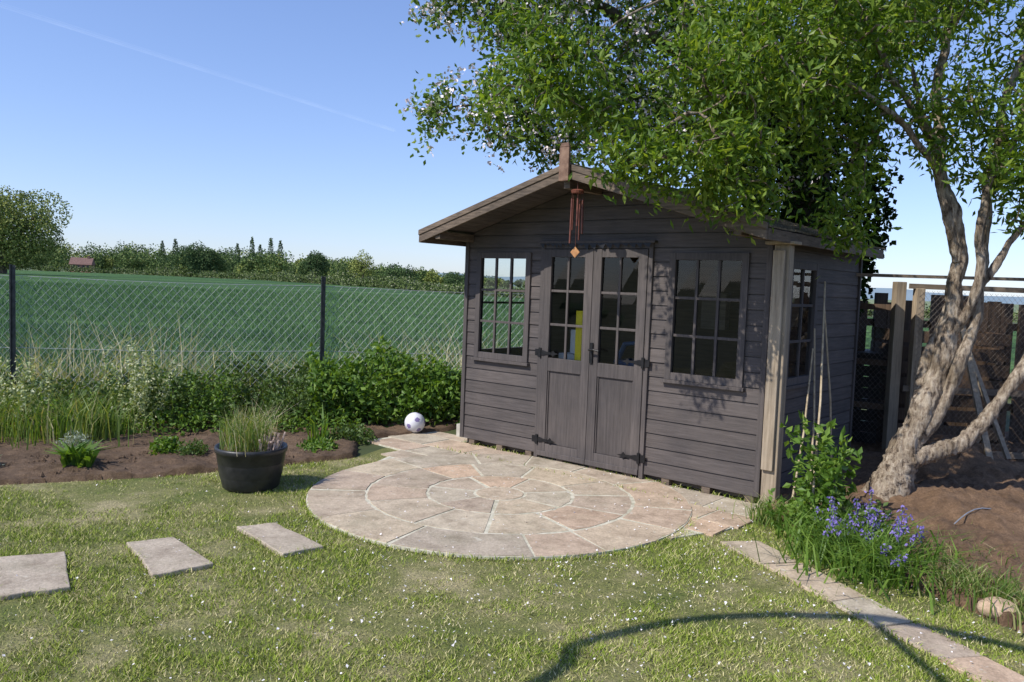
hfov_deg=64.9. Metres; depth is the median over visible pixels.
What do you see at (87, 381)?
hedge shrub
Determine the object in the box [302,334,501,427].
nettle patch
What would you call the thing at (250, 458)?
plant pot
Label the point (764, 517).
grass clump
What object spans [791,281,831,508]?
garden canes
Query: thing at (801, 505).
weeds
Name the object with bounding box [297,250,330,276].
field tree
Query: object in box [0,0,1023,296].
sky
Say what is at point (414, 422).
football
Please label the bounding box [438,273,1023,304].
distant hills
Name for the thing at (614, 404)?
door right
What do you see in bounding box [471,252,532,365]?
window frame
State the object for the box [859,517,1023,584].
grass clump
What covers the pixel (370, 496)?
patio
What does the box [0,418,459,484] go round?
flower bed soil
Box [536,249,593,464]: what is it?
door
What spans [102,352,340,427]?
hedge shrub
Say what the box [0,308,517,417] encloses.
dry grass stalks
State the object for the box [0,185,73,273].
oak tree
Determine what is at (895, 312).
wooden fence
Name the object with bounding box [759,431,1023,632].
garden soil
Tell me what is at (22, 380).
variegated shrub
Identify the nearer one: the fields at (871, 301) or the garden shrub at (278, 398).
the garden shrub at (278, 398)
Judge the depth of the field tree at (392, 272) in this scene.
277.21 m
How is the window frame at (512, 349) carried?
in the summerhouse
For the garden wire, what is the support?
on the garden soil at (948, 492)
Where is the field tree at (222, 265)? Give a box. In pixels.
[201,252,230,277]
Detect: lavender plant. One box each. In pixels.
[53,429,96,449]
[176,437,208,456]
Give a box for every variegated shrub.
[0,355,54,431]
[94,337,181,429]
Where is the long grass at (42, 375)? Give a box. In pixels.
[0,347,460,420]
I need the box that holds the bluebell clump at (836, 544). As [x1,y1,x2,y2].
[730,487,988,614]
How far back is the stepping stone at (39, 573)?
4.14 m
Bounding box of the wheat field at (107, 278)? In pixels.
[0,270,1016,399]
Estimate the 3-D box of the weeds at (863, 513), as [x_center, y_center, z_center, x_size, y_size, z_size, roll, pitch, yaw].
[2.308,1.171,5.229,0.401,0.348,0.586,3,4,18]
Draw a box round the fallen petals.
[2,465,1023,681]
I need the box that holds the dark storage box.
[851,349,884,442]
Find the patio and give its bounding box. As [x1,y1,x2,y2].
[306,431,761,559]
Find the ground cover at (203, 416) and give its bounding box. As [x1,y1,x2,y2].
[0,401,363,437]
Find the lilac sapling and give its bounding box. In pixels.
[779,410,862,527]
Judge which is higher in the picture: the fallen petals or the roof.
the roof
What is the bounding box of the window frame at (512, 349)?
[482,261,523,352]
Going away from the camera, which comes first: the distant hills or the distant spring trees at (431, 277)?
the distant spring trees at (431, 277)
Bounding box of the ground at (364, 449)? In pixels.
[94,283,1023,634]
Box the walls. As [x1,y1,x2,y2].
[70,264,93,272]
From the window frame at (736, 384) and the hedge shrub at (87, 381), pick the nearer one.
the window frame at (736, 384)
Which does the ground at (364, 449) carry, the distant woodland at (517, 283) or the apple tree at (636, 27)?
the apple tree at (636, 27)
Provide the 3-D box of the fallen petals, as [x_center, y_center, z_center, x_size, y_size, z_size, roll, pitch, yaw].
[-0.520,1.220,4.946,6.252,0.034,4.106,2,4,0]
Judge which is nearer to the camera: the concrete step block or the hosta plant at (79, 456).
the hosta plant at (79, 456)
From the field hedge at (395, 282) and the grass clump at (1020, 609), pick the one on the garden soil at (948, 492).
the grass clump at (1020, 609)
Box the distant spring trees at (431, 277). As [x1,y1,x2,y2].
[46,240,524,287]
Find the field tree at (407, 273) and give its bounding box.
[399,264,418,281]
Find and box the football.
[405,412,424,432]
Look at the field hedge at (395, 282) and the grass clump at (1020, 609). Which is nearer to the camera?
the grass clump at (1020, 609)
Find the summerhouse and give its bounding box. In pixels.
[418,142,884,502]
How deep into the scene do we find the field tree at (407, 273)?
273.24 m
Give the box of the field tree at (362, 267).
[348,249,378,280]
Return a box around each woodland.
[15,236,521,287]
[62,265,524,285]
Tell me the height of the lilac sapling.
0.839 m
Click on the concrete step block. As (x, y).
(458, 430)
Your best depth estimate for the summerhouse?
7.00 m
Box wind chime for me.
[569,186,583,257]
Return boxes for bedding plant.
[148,435,183,454]
[296,435,337,452]
[329,422,377,444]
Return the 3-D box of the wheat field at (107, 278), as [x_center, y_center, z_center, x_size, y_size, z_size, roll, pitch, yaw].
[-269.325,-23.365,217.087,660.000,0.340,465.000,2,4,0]
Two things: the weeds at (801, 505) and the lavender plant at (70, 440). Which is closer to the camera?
the weeds at (801, 505)
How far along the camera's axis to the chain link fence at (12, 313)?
8.58 m
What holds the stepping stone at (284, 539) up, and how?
on the lawn at (394, 587)
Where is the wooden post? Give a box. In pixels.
[760,241,801,502]
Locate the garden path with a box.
[720,541,1023,681]
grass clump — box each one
[0,381,108,448]
[732,492,791,529]
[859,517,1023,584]
[894,549,1023,621]
[967,567,1023,634]
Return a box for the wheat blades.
[0,279,523,375]
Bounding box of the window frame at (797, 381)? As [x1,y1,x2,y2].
[786,261,819,389]
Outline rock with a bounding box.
[977,597,1018,617]
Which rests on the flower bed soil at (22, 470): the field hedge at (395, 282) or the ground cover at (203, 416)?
the ground cover at (203, 416)
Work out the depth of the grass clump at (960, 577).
4.35 m
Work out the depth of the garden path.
4.02 m
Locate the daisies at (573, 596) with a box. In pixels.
[0,452,1023,681]
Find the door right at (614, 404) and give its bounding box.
[584,249,648,475]
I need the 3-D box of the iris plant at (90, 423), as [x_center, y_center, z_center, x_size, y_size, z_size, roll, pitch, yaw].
[-3.965,0.672,7.485,1.362,0.523,1.324,2,4,0]
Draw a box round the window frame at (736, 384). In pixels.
[660,253,750,391]
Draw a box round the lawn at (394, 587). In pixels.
[0,442,1023,681]
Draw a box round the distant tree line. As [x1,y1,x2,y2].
[8,239,524,287]
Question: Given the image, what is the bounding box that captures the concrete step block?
[456,423,464,437]
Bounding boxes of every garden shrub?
[38,391,103,437]
[161,366,245,431]
[229,377,310,433]
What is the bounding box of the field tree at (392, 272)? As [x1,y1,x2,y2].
[382,267,401,278]
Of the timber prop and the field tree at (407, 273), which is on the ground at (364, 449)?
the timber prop
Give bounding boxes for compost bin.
[865,320,1013,451]
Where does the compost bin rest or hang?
on the garden soil at (948, 492)
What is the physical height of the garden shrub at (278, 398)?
0.539 m
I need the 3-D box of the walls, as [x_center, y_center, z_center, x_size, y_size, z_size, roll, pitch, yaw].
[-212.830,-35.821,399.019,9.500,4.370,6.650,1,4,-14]
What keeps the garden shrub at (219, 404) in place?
on the flower bed soil at (22, 470)
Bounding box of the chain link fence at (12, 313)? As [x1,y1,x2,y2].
[0,264,524,412]
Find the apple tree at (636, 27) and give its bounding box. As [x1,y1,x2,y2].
[395,0,991,317]
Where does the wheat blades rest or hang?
on the wheat field at (107, 278)
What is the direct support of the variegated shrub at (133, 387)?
on the flower bed soil at (22, 470)
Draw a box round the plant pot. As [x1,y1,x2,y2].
[207,399,298,492]
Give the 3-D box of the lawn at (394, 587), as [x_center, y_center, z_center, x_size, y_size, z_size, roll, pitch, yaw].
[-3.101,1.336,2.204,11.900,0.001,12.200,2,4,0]
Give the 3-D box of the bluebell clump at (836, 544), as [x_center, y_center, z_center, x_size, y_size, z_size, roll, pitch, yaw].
[2.071,1.156,4.803,1.485,0.391,1.701,2,4,0]
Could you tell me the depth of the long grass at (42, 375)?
8.96 m
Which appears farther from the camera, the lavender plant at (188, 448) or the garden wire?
the lavender plant at (188, 448)
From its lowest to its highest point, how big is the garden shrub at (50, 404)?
0.452 m
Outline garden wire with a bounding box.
[954,508,990,523]
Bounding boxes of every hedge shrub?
[0,367,118,416]
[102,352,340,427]
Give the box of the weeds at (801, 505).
[765,488,854,545]
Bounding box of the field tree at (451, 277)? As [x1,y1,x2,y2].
[441,272,464,284]
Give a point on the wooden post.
(778, 345)
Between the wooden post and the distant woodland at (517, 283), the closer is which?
the wooden post
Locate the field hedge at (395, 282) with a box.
[7,263,1018,322]
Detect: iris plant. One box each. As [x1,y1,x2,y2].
[9,384,172,449]
[290,403,344,439]
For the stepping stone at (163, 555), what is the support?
on the lawn at (394, 587)
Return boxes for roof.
[69,256,94,264]
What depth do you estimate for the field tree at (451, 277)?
208.54 m
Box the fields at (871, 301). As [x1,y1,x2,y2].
[7,268,1018,312]
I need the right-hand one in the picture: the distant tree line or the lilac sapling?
the lilac sapling
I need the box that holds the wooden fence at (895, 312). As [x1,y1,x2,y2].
[851,273,1023,458]
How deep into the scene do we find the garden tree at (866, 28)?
5.63 m
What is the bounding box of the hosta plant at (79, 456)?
[40,439,122,467]
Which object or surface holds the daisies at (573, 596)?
on the lawn at (394, 587)
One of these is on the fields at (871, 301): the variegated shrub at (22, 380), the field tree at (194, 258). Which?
the field tree at (194, 258)
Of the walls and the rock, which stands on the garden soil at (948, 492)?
the rock
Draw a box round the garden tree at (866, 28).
[458,0,1023,500]
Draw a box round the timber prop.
[960,326,1010,458]
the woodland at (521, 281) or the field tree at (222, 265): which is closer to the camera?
the field tree at (222, 265)
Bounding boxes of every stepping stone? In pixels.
[0,551,69,600]
[126,537,212,578]
[237,523,323,557]
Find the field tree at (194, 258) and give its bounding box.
[174,240,221,272]
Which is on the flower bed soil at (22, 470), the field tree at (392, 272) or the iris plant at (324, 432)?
the iris plant at (324, 432)
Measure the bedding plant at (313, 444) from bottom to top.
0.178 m
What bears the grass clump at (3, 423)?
on the flower bed soil at (22, 470)
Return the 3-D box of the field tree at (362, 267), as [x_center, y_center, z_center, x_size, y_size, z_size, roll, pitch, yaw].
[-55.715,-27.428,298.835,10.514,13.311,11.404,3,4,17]
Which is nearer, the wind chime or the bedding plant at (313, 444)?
the wind chime
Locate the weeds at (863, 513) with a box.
[836,492,895,534]
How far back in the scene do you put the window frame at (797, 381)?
6.64 m
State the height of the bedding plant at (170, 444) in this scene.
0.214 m

